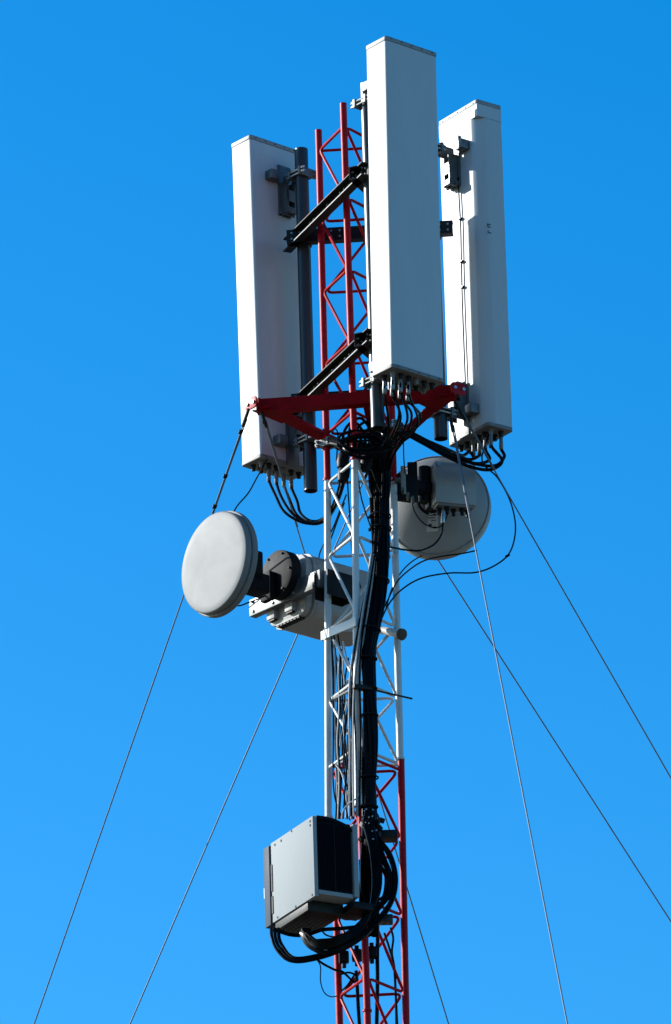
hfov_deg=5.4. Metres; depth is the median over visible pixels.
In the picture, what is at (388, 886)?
loop cable
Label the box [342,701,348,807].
thin cable
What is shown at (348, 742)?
thin cable
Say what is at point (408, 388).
jumper cable
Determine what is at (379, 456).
loose jumper
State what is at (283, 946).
loop cable
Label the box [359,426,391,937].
cable bundle
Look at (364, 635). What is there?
thin cable
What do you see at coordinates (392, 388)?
jumper cable
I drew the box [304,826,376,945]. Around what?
loop cable
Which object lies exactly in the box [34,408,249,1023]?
guy wire
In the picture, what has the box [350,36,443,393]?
panel antenna
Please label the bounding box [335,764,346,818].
thin cable
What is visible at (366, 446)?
loose jumper
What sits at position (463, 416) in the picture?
guy wire
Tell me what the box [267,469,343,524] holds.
jumper cable
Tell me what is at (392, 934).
thin cable
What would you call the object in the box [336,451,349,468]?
cable boot
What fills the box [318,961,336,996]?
loop cable
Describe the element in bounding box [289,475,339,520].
jumper cable
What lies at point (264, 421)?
guy wire
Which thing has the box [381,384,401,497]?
jumper cable
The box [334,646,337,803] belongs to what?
thin cable
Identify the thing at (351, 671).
thin cable
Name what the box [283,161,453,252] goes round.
channel triangle
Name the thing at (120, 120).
sky
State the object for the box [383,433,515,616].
slack cable
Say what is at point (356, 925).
loop cable
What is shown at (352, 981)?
thin cable
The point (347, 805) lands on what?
thin cable
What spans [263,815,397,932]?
equipment cabinet
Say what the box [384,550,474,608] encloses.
slack cable
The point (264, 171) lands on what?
panel antenna
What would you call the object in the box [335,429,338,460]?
thin cable
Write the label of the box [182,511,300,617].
microwave dish
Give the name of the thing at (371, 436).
cable coil
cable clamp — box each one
[339,950,348,967]
[352,945,361,966]
[369,943,376,963]
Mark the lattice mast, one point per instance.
(337, 627)
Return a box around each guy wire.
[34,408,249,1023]
[130,473,367,1023]
[260,411,448,1023]
[438,560,670,921]
[449,416,567,1023]
[454,401,670,778]
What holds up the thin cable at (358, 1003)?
attached to the lattice mast
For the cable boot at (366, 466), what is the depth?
39.90 m
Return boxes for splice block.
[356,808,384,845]
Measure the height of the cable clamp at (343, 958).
0.116 m
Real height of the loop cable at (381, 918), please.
0.816 m
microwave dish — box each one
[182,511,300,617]
[390,456,490,559]
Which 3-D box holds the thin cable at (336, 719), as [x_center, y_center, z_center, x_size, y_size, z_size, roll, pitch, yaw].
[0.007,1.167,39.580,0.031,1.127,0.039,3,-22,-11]
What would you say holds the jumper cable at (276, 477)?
attached to the panel antenna at (264, 171)
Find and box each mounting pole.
[294,147,317,493]
[360,81,384,430]
[433,249,447,441]
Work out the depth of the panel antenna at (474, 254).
40.86 m
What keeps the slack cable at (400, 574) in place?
attached to the lattice mast
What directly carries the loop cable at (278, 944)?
hanging from the equipment cabinet
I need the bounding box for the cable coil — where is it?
[337,429,401,454]
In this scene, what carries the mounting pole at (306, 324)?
attached to the channel triangle at (304, 231)
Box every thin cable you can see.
[234,459,268,606]
[318,494,346,557]
[323,502,344,559]
[330,636,340,815]
[332,641,335,724]
[333,635,337,818]
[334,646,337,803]
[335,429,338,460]
[335,634,342,818]
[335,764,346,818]
[336,646,340,818]
[337,642,345,818]
[338,649,341,818]
[340,972,357,982]
[341,658,348,775]
[341,700,348,818]
[341,794,358,818]
[341,974,354,990]
[342,641,352,818]
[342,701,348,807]
[343,691,352,818]
[343,714,350,819]
[347,481,360,587]
[347,682,353,818]
[348,557,369,816]
[350,559,371,816]
[352,554,371,816]
[354,625,361,816]
[354,970,360,1023]
[356,554,373,816]
[358,554,375,816]
[359,482,373,534]
[360,562,374,739]
[375,937,379,1023]
[383,933,397,1023]
[390,927,396,1023]
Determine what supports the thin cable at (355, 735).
attached to the lattice mast
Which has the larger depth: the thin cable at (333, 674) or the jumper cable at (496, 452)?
the jumper cable at (496, 452)
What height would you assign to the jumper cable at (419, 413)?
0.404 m
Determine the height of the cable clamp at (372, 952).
0.116 m
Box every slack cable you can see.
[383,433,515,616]
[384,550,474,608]
[385,556,421,609]
[390,510,444,551]
[403,443,405,473]
[412,504,448,527]
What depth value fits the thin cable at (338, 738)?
39.46 m
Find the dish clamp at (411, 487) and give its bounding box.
[395,462,432,504]
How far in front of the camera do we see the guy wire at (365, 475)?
41.17 m
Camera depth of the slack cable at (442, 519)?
40.11 m
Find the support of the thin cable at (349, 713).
attached to the lattice mast
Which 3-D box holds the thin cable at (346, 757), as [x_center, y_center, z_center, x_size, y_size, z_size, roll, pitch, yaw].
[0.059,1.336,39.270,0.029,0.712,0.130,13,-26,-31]
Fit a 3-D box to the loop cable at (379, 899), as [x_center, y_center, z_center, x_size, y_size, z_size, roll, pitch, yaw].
[0.047,2.014,38.803,0.487,0.756,0.145,2,-22,-7]
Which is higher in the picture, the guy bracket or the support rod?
the guy bracket
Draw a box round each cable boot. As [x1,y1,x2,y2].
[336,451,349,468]
[337,464,350,483]
[360,455,372,472]
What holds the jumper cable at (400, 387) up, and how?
attached to the panel antenna at (399, 90)
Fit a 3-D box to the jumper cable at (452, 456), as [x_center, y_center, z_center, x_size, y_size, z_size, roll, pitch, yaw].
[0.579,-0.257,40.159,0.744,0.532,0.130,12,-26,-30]
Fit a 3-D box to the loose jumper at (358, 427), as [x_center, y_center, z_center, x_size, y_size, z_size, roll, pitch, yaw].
[0.162,-0.330,39.939,0.214,0.416,0.048,19,-30,-41]
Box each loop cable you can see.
[270,927,364,962]
[273,925,353,936]
[273,927,323,960]
[277,927,370,958]
[299,822,397,954]
[300,822,387,939]
[300,825,395,951]
[300,846,389,940]
[301,826,374,949]
[301,841,392,949]
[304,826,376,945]
[306,826,378,943]
[308,826,381,942]
[317,960,347,976]
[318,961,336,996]
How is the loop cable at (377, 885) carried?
attached to the equipment cabinet
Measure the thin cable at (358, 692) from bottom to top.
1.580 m
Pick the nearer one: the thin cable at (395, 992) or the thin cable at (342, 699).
the thin cable at (395, 992)
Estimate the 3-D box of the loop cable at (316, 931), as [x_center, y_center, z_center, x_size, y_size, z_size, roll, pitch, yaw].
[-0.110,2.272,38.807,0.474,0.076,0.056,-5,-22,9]
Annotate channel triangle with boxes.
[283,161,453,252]
[291,328,459,414]
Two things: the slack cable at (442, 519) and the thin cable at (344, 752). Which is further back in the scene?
the slack cable at (442, 519)
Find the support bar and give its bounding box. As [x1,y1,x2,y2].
[249,568,352,617]
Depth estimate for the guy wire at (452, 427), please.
38.20 m
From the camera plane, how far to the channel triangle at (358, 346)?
40.06 m
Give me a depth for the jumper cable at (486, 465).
40.23 m
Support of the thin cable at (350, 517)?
attached to the lattice mast
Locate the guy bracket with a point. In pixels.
(284, 409)
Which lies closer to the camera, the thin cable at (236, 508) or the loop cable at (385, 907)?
the loop cable at (385, 907)
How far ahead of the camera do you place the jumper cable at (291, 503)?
40.41 m
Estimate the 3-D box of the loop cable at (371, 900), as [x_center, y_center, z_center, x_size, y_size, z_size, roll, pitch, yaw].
[0.018,2.039,38.768,0.414,0.745,0.145,1,-22,-6]
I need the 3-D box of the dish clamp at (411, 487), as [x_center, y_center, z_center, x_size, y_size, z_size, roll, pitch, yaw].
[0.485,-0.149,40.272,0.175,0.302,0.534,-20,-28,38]
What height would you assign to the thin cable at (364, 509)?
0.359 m
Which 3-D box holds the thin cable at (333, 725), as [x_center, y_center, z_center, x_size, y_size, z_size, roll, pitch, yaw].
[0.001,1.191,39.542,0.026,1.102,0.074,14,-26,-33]
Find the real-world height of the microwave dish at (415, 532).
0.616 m
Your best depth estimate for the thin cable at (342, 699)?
39.64 m
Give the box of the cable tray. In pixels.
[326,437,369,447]
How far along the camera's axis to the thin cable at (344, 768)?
39.31 m
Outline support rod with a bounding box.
[352,684,412,699]
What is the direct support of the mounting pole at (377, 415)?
attached to the channel triangle at (304, 231)
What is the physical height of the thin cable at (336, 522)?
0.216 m
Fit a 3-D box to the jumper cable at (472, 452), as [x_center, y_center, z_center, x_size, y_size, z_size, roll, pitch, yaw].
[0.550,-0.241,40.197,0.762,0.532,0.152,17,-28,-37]
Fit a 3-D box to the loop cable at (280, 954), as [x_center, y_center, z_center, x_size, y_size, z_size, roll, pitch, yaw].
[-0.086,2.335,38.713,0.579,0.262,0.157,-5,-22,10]
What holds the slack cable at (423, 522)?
hanging from the dish clamp at (411, 487)
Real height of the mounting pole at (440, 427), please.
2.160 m
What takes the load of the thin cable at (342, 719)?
hanging from the lattice mast
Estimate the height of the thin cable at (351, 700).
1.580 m
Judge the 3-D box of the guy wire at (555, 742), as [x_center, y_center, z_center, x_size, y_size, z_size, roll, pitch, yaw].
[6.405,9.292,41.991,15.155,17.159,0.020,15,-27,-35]
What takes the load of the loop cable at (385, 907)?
attached to the cable bundle
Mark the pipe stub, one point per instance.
(400, 634)
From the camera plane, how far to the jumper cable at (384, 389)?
39.53 m
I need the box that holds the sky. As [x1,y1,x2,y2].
[0,0,670,1023]
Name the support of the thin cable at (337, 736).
hanging from the lattice mast
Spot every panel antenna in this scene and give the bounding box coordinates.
[231,135,316,480]
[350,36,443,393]
[428,99,511,451]
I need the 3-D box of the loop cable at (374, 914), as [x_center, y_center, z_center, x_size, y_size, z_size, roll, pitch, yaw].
[0.061,2.028,38.800,0.514,0.785,0.146,2,-22,-7]
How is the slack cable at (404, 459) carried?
hanging from the dish clamp at (411, 487)
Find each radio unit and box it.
[267,554,367,646]
[425,461,475,517]
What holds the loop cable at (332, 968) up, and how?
hanging from the cable clamp at (343, 958)
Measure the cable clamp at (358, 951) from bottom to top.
0.116 m
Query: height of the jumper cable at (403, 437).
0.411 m
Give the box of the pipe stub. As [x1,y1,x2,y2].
[379,626,406,639]
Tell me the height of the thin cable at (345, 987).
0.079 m
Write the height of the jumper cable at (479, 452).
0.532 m
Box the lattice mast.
[315,102,409,1023]
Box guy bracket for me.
[245,382,465,461]
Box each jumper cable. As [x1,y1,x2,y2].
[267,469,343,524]
[274,471,340,521]
[282,473,344,524]
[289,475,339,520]
[344,377,400,459]
[348,381,389,457]
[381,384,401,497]
[382,431,481,460]
[382,433,475,456]
[383,432,490,463]
[384,379,408,497]
[387,391,412,488]
[387,434,503,471]
[388,381,418,496]
[389,394,421,497]
[396,431,505,467]
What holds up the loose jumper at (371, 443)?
attached to the cable bundle
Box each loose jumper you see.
[340,422,379,490]
[347,417,378,485]
[353,421,378,481]
[358,427,381,489]
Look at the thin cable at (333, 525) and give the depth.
40.06 m
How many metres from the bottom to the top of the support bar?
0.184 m
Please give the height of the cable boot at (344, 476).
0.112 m
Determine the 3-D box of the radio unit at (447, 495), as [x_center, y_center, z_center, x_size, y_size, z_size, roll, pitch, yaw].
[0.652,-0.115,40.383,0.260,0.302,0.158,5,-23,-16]
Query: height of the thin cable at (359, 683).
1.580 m
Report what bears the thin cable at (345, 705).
attached to the lattice mast
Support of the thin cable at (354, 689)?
attached to the lattice mast
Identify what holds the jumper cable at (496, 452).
attached to the panel antenna at (474, 254)
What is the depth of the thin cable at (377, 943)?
38.97 m
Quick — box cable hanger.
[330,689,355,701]

